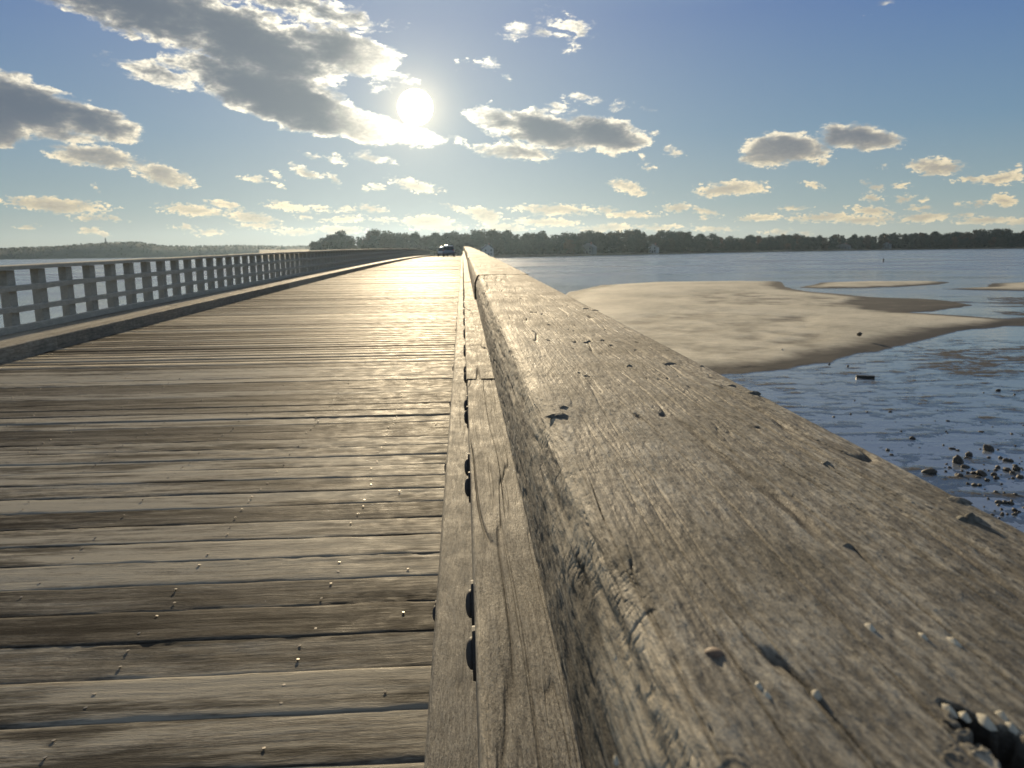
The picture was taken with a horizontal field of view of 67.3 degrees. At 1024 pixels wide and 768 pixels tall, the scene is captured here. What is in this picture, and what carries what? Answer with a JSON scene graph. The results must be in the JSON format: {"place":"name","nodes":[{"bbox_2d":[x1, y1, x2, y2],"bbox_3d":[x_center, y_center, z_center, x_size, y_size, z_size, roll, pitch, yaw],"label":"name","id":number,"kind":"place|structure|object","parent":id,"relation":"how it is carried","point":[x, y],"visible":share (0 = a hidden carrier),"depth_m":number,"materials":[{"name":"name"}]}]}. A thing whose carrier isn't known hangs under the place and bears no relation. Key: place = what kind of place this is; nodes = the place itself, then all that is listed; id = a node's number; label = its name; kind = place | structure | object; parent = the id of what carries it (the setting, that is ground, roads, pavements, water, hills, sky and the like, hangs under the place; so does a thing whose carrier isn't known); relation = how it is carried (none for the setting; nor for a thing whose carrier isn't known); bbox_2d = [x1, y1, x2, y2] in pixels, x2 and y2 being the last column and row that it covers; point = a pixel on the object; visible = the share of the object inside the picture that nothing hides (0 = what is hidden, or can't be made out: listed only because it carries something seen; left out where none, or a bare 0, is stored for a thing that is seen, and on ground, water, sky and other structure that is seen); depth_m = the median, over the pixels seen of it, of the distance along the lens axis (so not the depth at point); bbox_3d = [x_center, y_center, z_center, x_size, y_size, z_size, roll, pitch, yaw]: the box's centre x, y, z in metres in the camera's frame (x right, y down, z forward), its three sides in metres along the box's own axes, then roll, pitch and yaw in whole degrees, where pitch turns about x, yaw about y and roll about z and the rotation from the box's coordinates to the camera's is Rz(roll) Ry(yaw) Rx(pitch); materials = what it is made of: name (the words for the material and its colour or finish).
{"place":"outdoors","nodes":[
{"label":"outdoors","id":0,"kind":"place"},
{"bbox_2d":[0,242,309,259],"bbox_3d":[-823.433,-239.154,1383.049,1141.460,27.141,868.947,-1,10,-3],"label":"hills","id":1,"kind":"structure","parent":0,"point":[62,253],"depth_m":1271.87,"materials":[{"name":"green plant"}]},
{"bbox_2d":[0,241,357,257],"bbox_3d":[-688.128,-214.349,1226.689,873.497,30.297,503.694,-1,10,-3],"label":"distant wood","id":2,"kind":"object","parent":1,"relation":"on","point":[110,250],"visible":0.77,"depth_m":1321.51,"materials":[{"name":"green plant"}]},
{"bbox_2d":[0,248,1023,531],"bbox_3d":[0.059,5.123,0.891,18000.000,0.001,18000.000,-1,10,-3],"label":"water","id":3,"kind":"structure","parent":0,"point":[956,268],"depth_m":95.84,"materials":[{"name":"blue liquid"}]},
{"bbox_2d":[0,0,1023,248],"label":"sky","id":4,"kind":"structure","parent":0,"point":[279,123],"materials":[{"name":"blue"}]},
{"bbox_2d":[259,247,1023,258],"bbox_3d":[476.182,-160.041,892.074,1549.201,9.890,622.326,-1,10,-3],"label":"shore","id":5,"kind":"structure","parent":0,"point":[531,255],"depth_m":811.51,"materials":[{"name":"green plant"}]},
{"bbox_2d":[321,241,329,251],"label":"tree","id":6,"kind":"object","parent":5,"relation":"on","point":[325,245],"visible":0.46,"depth_m":620.24,"materials":[{"name":"green plant"}]},
{"bbox_2d":[328,238,339,249],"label":"tree","id":7,"kind":"object","parent":5,"relation":"on","point":[333,245],"visible":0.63,"depth_m":607.21,"materials":[{"name":"green plant"}]},
{"bbox_2d":[329,230,347,241],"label":"tree","id":8,"kind":"object","parent":5,"relation":"on","point":[341,234],"visible":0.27,"depth_m":630.25,"materials":[{"name":"green plant"}]},
{"bbox_2d":[336,238,351,249],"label":"tree","id":9,"kind":"object","parent":5,"relation":"on","point":[343,243],"visible":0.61,"depth_m":603.95,"materials":[{"name":"green plant"}]},
{"bbox_2d":[347,239,357,248],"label":"tree","id":10,"kind":"object","parent":5,"relation":"on","point":[352,242],"visible":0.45,"depth_m":606.64,"materials":[{"name":"green plant"}]},
{"bbox_2d":[355,237,364,246],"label":"tree","id":11,"kind":"object","parent":5,"relation":"on","point":[359,241],"visible":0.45,"depth_m":620.85,"materials":[{"name":"green plant"}]},
{"bbox_2d":[362,235,380,248],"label":"tree","id":12,"kind":"object","parent":5,"relation":"on","point":[372,242],"visible":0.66,"depth_m":602.34,"materials":[{"name":"green plant"}]},
{"bbox_2d":[365,228,380,245],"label":"tree","id":13,"kind":"object","parent":5,"relation":"on","point":[372,233],"visible":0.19,"depth_m":628.36,"materials":[{"name":"green plant"}]},
{"bbox_2d":[375,234,389,248],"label":"tree","id":14,"kind":"object","parent":5,"relation":"on","point":[381,241],"visible":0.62,"depth_m":603.70,"materials":[{"name":"green plant"}]},
{"bbox_2d":[378,230,394,245],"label":"tree","id":15,"kind":"object","parent":5,"relation":"on","point":[386,233],"visible":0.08,"depth_m":627.24,"materials":[{"name":"green plant"}]},
{"bbox_2d":[394,240,405,248],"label":"tree","id":16,"kind":"object","parent":5,"relation":"on","point":[400,245],"visible":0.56,"depth_m":606.71,"materials":[{"name":"green plant"}]},
{"bbox_2d":[393,232,407,244],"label":"tree","id":17,"kind":"object","parent":5,"relation":"on","point":[397,236],"visible":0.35,"depth_m":621.40,"materials":[{"name":"green plant"}]},
{"bbox_2d":[400,232,410,248],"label":"tree","id":18,"kind":"object","parent":5,"relation":"on","point":[406,235],"visible":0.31,"depth_m":626.90,"materials":[{"name":"green plant"}]},
{"bbox_2d":[405,235,420,248],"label":"tree","id":19,"kind":"object","parent":5,"relation":"on","point":[413,241],"visible":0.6,"depth_m":606.70,"materials":[{"name":"green plant"}]},
{"bbox_2d":[417,235,430,250],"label":"tree","id":20,"kind":"object","parent":5,"relation":"on","point":[424,241],"visible":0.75,"depth_m":597.70,"materials":[{"name":"green plant"}]},
{"bbox_2d":[420,236,437,254],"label":"tree","id":21,"kind":"object","parent":5,"relation":"on","point":[432,241],"visible":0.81,"depth_m":598.85,"materials":[{"name":"green plant"}]},
{"bbox_2d":[436,236,447,255],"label":"tree","id":22,"kind":"object","parent":5,"relation":"on","point":[441,240],"visible":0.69,"depth_m":597.74,"materials":[{"name":"green plant"}]},
{"bbox_2d":[445,234,454,255],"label":"tree","id":23,"kind":"object","parent":5,"relation":"on","point":[450,240],"visible":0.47,"depth_m":602.16,"materials":[{"name":"green plant"}]},
{"bbox_2d":[452,234,469,255],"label":"tree","id":24,"kind":"object","parent":5,"relation":"on","point":[460,243],"visible":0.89,"depth_m":594.58,"materials":[{"name":"green plant"}]},
{"bbox_2d":[469,229,483,247],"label":"tree","id":25,"kind":"object","parent":5,"relation":"on","point":[474,234],"visible":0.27,"depth_m":616.31,"materials":[{"name":"green plant"}]},
{"bbox_2d":[472,236,484,250],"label":"tree","id":26,"kind":"object","parent":5,"relation":"on","point":[477,241],"visible":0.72,"depth_m":594.10,"materials":[{"name":"green plant"}]},
{"bbox_2d":[481,243,493,256],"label":"house","id":27,"kind":"structure","parent":5,"relation":"on","point":[488,249],"depth_m":581.02,"materials":[{"name":"grey"}]},
{"bbox_2d":[483,238,497,254],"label":"tree","id":28,"kind":"object","parent":5,"relation":"on","point":[490,240],"visible":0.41,"depth_m":594.36,"materials":[{"name":"green plant"}]},
{"bbox_2d":[485,229,504,248],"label":"tree","id":29,"kind":"object","parent":5,"relation":"on","point":[492,234],"visible":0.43,"depth_m":617.84,"materials":[{"name":"green plant"}]},
{"bbox_2d":[493,236,503,254],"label":"tree","id":30,"kind":"object","parent":5,"relation":"on","point":[498,243],"visible":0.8,"depth_m":601.34,"materials":[{"name":"green plant"}]},
{"bbox_2d":[501,229,513,251],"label":"tree","id":31,"kind":"object","parent":5,"relation":"on","point":[507,237],"visible":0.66,"depth_m":621.51,"materials":[{"name":"green plant"}]},
{"bbox_2d":[519,232,531,251],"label":"tree","id":32,"kind":"object","parent":5,"relation":"on","point":[523,237],"visible":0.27,"depth_m":629.98,"materials":[{"name":"green plant"}]},
{"bbox_2d":[522,237,531,253],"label":"tree","id":33,"kind":"object","parent":5,"relation":"on","point":[527,245],"visible":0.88,"depth_m":613.17,"materials":[{"name":"green plant"}]},
{"bbox_2d":[530,234,546,253],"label":"tree","id":34,"kind":"object","parent":5,"relation":"on","point":[538,243],"visible":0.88,"depth_m":614.73,"materials":[{"name":"green plant"}]},
{"bbox_2d":[544,239,553,253],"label":"tree","id":35,"kind":"object","parent":5,"relation":"on","point":[548,245],"visible":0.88,"depth_m":616.22,"materials":[{"name":"green plant"}]},
{"bbox_2d":[548,234,556,248],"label":"tree","id":36,"kind":"object","parent":5,"relation":"on","point":[552,239],"visible":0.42,"depth_m":632.44,"materials":[{"name":"green plant"}]},
{"bbox_2d":[554,235,565,253],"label":"tree","id":37,"kind":"object","parent":5,"relation":"on","point":[560,241],"visible":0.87,"depth_m":622.21,"materials":[{"name":"green plant"}]},
{"bbox_2d":[561,232,573,248],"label":"tree","id":38,"kind":"object","parent":5,"relation":"on","point":[568,236],"visible":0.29,"depth_m":645.16,"materials":[{"name":"green plant"}]},
{"bbox_2d":[563,239,574,253],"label":"tree","id":39,"kind":"object","parent":5,"relation":"on","point":[568,245],"visible":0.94,"depth_m":627.54,"materials":[{"name":"green plant"}]},
{"bbox_2d":[569,232,581,249],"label":"tree","id":40,"kind":"object","parent":5,"relation":"on","point":[574,236],"visible":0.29,"depth_m":656.47,"materials":[{"name":"green plant"}]},
{"bbox_2d":[574,239,584,253],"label":"tree","id":41,"kind":"object","parent":5,"relation":"on","point":[578,247],"visible":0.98,"depth_m":639.03,"materials":[{"name":"green plant"}]},
{"bbox_2d":[577,231,590,246],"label":"tree","id":42,"kind":"object","parent":5,"relation":"on","point":[582,235],"visible":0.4,"depth_m":664.34,"materials":[{"name":"green plant"}]},
{"bbox_2d":[581,242,596,254],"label":"house","id":43,"kind":"structure","parent":5,"relation":"on","point":[590,248],"depth_m":643.72,"materials":[{"name":"grey"}]},
{"bbox_2d":[585,230,597,244],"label":"tree","id":44,"kind":"object","parent":5,"relation":"on","point":[591,235],"visible":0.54,"depth_m":670.88,"materials":[{"name":"green plant"}]},
{"bbox_2d":[595,232,611,252],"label":"tree","id":45,"kind":"object","parent":5,"relation":"on","point":[603,238],"visible":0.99,"depth_m":662.90,"materials":[{"name":"green plant"}]},
{"bbox_2d":[608,234,619,252],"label":"tree","id":46,"kind":"object","parent":5,"relation":"on","point":[613,240],"visible":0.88,"depth_m":673.77,"materials":[{"name":"green plant"}]},
{"bbox_2d":[615,230,625,246],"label":"tree","id":47,"kind":"object","parent":5,"relation":"on","point":[618,234],"visible":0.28,"depth_m":698.82,"materials":[{"name":"green plant"}]},
{"bbox_2d":[617,240,624,252],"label":"tree","id":48,"kind":"object","parent":5,"relation":"on","point":[621,243],"visible":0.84,"depth_m":684.82,"materials":[{"name":"green plant"}]},
{"bbox_2d":[622,229,636,249],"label":"tree","id":49,"kind":"object","parent":5,"relation":"on","point":[627,232],"visible":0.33,"depth_m":712.40,"materials":[{"name":"green plant"}]},
{"bbox_2d":[624,234,638,252],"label":"tree","id":50,"kind":"object","parent":5,"relation":"on","point":[630,244],"visible":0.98,"depth_m":691.67,"materials":[{"name":"green plant"}]},
{"bbox_2d":[632,229,644,242],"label":"tree","id":51,"kind":"object","parent":5,"relation":"on","point":[638,234],"visible":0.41,"depth_m":720.43,"materials":[{"name":"green plant"}]},
{"bbox_2d":[636,238,646,252],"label":"tree","id":52,"kind":"object","parent":5,"relation":"on","point":[641,245],"visible":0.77,"depth_m":708.89,"materials":[{"name":"green plant"}]},
{"bbox_2d":[648,243,658,253],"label":"house","id":53,"kind":"structure","parent":5,"relation":"on","point":[653,248],"depth_m":717.17,"materials":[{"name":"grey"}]},
{"bbox_2d":[652,237,661,251],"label":"tree","id":54,"kind":"object","parent":5,"relation":"on","point":[657,240],"visible":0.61,"depth_m":734.38,"materials":[{"name":"green plant"}]},
{"bbox_2d":[655,229,666,247],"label":"tree","id":55,"kind":"object","parent":5,"relation":"on","point":[661,233],"visible":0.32,"depth_m":758.79,"materials":[{"name":"green plant"}]},
{"bbox_2d":[310,242,1023,255],"bbox_3d":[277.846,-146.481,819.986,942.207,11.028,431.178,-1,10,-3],"label":"undergrowth","id":56,"kind":"object","parent":5,"relation":"on","point":[519,252],"visible":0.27,"depth_m":731.47,"materials":[{"name":"green plant"}]},
{"bbox_2d":[664,230,675,249],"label":"tree","id":57,"kind":"object","parent":5,"relation":"on","point":[669,234],"visible":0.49,"depth_m":761.85,"materials":[{"name":"green plant"}]},
{"bbox_2d":[666,237,675,251],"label":"tree","id":58,"kind":"object","parent":5,"relation":"on","point":[670,245],"visible":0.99,"depth_m":747.49,"materials":[{"name":"green plant"}]},
{"bbox_2d":[675,237,685,251],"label":"tree","id":59,"kind":"object","parent":5,"relation":"on","point":[679,241],"visible":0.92,"depth_m":763.14,"materials":[{"name":"green plant"}]},
{"bbox_2d":[677,230,686,245],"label":"tree","id":60,"kind":"object","parent":5,"relation":"on","point":[682,234],"visible":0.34,"depth_m":780.02,"materials":[{"name":"green plant"}]},
{"bbox_2d":[683,236,691,251],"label":"tree","id":61,"kind":"object","parent":5,"relation":"on","point":[688,244],"visible":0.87,"depth_m":772.97,"materials":[{"name":"green plant"}]},
{"bbox_2d":[690,238,698,251],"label":"tree","id":62,"kind":"object","parent":5,"relation":"on","point":[694,243],"visible":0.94,"depth_m":781.89,"materials":[{"name":"green plant"}]},
{"bbox_2d":[693,233,706,251],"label":"tree","id":63,"kind":"object","parent":5,"relation":"on","point":[700,238],"visible":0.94,"depth_m":786.22,"materials":[{"name":"green plant"}]},
{"bbox_2d":[708,233,719,245],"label":"tree","id":64,"kind":"object","parent":5,"relation":"on","point":[713,236],"visible":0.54,"depth_m":831.64,"materials":[{"name":"green plant"}]},
{"bbox_2d":[713,240,720,250],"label":"tree","id":65,"kind":"object","parent":5,"relation":"on","point":[716,243],"visible":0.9,"depth_m":820.64,"materials":[{"name":"green plant"}]},
{"bbox_2d":[724,239,732,250],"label":"tree","id":66,"kind":"object","parent":5,"relation":"on","point":[728,243],"visible":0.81,"depth_m":832.50,"materials":[{"name":"green plant"}]},
{"bbox_2d":[732,242,741,250],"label":"tree","id":67,"kind":"object","parent":5,"relation":"on","point":[737,245],"visible":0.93,"depth_m":843.02,"materials":[{"name":"green plant"}]},
{"bbox_2d":[737,238,747,250],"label":"tree","id":68,"kind":"object","parent":5,"relation":"on","point":[743,242],"visible":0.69,"depth_m":852.22,"materials":[{"name":"green plant"}]},
{"bbox_2d":[748,235,757,249],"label":"tree","id":69,"kind":"object","parent":5,"relation":"on","point":[753,238],"visible":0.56,"depth_m":883.74,"materials":[{"name":"green plant"}]},
{"bbox_2d":[764,239,773,250],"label":"tree","id":70,"kind":"object","parent":5,"relation":"on","point":[769,242],"visible":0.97,"depth_m":887.78,"materials":[{"name":"green plant"}]},
{"bbox_2d":[797,238,803,249],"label":"tree","id":71,"kind":"object","parent":5,"relation":"on","point":[800,241],"visible":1,"depth_m":917.06,"materials":[{"name":"green plant"}]},
{"bbox_2d":[812,238,821,249],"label":"tree","id":72,"kind":"object","parent":5,"relation":"on","point":[817,242],"visible":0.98,"depth_m":936.70,"materials":[{"name":"green plant"}]},
{"bbox_2d":[820,237,829,248],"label":"tree","id":73,"kind":"object","parent":5,"relation":"on","point":[825,242],"visible":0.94,"depth_m":939.32,"materials":[{"name":"green plant"}]},
{"bbox_2d":[837,243,850,249],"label":"house","id":74,"kind":"structure","parent":5,"relation":"on","point":[845,246],"depth_m":953.07,"materials":[{"name":"grey"}]},
{"bbox_2d":[849,238,857,248],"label":"tree","id":75,"kind":"object","parent":5,"relation":"on","point":[853,241],"visible":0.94,"depth_m":969.25,"materials":[{"name":"green plant"}]},
{"bbox_2d":[862,235,871,248],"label":"tree","id":76,"kind":"object","parent":5,"relation":"on","point":[866,241],"visible":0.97,"depth_m":974.08,"materials":[{"name":"green plant"}]},
{"bbox_2d":[867,238,877,248],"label":"tree","id":77,"kind":"object","parent":5,"relation":"on","point":[873,242],"visible":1,"depth_m":973.82,"materials":[{"name":"green plant"}]},
{"bbox_2d":[882,242,891,248],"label":"house","id":78,"kind":"structure","parent":5,"relation":"on","point":[886,245],"depth_m":975.84,"materials":[{"name":"grey"}]},
{"bbox_2d":[892,238,900,247],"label":"tree","id":79,"kind":"object","parent":5,"relation":"on","point":[895,241],"visible":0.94,"depth_m":985.79,"materials":[{"name":"green plant"}]},
{"bbox_2d":[906,235,914,248],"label":"tree","id":80,"kind":"object","parent":5,"relation":"on","point":[911,242],"visible":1,"depth_m":985.19,"materials":[{"name":"green plant"}]},
{"bbox_2d":[917,236,925,247],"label":"tree","id":81,"kind":"object","parent":5,"relation":"on","point":[922,240],"visible":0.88,"depth_m":993.75,"materials":[{"name":"green plant"}]},
{"bbox_2d":[923,237,931,247],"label":"tree","id":82,"kind":"object","parent":5,"relation":"on","point":[927,241],"visible":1,"depth_m":993.29,"materials":[{"name":"green plant"}]},
{"bbox_2d":[937,234,949,247],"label":"tree","id":83,"kind":"object","parent":5,"relation":"on","point":[941,239],"visible":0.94,"depth_m":998.58,"materials":[{"name":"green plant"}]},
{"bbox_2d":[949,236,958,247],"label":"tree","id":84,"kind":"object","parent":5,"relation":"on","point":[954,241],"visible":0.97,"depth_m":999.22,"materials":[{"name":"green plant"}]},
{"bbox_2d":[974,235,984,247],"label":"tree","id":85,"kind":"object","parent":5,"relation":"on","point":[980,239],"visible":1,"depth_m":994.37,"materials":[{"name":"green plant"}]},
{"bbox_2d":[972,229,990,239],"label":"tree","id":86,"kind":"object","parent":5,"relation":"on","point":[980,231],"visible":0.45,"depth_m":1011.87,"materials":[{"name":"green plant"}]},
{"bbox_2d":[989,228,1006,245],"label":"tree","id":87,"kind":"object","parent":5,"relation":"on","point":[998,232],"visible":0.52,"depth_m":1005.75,"materials":[{"name":"green plant"}]},
{"bbox_2d":[994,238,1003,246],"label":"tree","id":88,"kind":"object","parent":5,"relation":"on","point":[998,241],"visible":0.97,"depth_m":991.48,"materials":[{"name":"green plant"}]},
{"bbox_2d":[1004,233,1012,246],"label":"tree","id":89,"kind":"object","parent":5,"relation":"on","point":[1009,239],"visible":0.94,"depth_m":990.35,"materials":[{"name":"green plant"}]},
{"bbox_2d":[1009,233,1021,246],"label":"tree","id":90,"kind":"object","parent":5,"relation":"on","point":[1013,243],"visible":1,"depth_m":983.31,"materials":[{"name":"green plant"}]},
{"bbox_2d":[1012,234,1021,246],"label":"tree","id":91,"kind":"object","parent":5,"relation":"on","point":[1017,240],"visible":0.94,"depth_m":981.50,"materials":[{"name":"green plant"}]},
{"bbox_2d":[566,281,1023,527],"bbox_3d":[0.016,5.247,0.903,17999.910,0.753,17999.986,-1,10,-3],"label":"ground","id":92,"kind":"structure","parent":0,"point":[736,329],"depth_m":43.70,"materials":[{"name":"beige sand"}]},
{"bbox_2d":[0,255,461,767],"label":"wooden bridge","id":93,"kind":"structure","parent":92,"relation":"on","point":[220,523],"depth_m":3.90,"materials":[{"name":"brown wood"}]},
{"bbox_2d":[0,249,450,335],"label":"guard railing","id":94,"kind":"object","parent":93,"relation":"on","point":[317,260],"visible":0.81,"depth_m":15.66,"materials":[{"name":"grey wood"}]},
{"bbox_2d":[442,245,455,256],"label":"car","id":95,"kind":"object","parent":93,"relation":"on","point":[448,249],"visible":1,"depth_m":116.76,"materials":[{"name":"grey paint"}]},
{"bbox_2d":[424,246,1023,767],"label":"guard railing","id":96,"kind":"object","parent":93,"relation":"on","point":[654,554],"visible":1,"depth_m":0.52,"materials":[{"name":"brown wood"}]},
{"bbox_2d":[856,375,874,377],"bbox_3d":[14.159,-0.302,30.829,0.680,0.085,0.180,3,10,18],"label":"driftwood plank","id":97,"kind":"object","parent":92,"relation":"on","point":[865,376],"visible":1,"depth_m":30.79,"materials":[{"name":"brown wood"}]},
{"bbox_2d":[921,468,936,473],"bbox_3d":[9.694,2.042,17.885,0.345,0.175,0.345,-8,6,27],"label":"stone","id":98,"kind":"object","parent":92,"relation":"on","point":[930,471],"visible":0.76,"depth_m":17.79,"materials":[{"name":"stone"}]},
{"bbox_2d":[952,455,963,463],"bbox_3d":[10.807,1.884,18.630,0.252,0.338,0.213,-2,7,17],"label":"stone","id":99,"kind":"object","parent":92,"relation":"on","point":[957,459],"visible":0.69,"depth_m":18.58,"materials":[{"name":"stone"}]},
{"bbox_2d":[983,444,994,450],"bbox_3d":[12.242,1.677,19.780,0.262,0.214,0.286,2,13,-3],"label":"stone","id":100,"kind":"object","parent":92,"relation":"on","point":[986,447],"visible":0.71,"depth_m":19.72,"materials":[{"name":"stone"}]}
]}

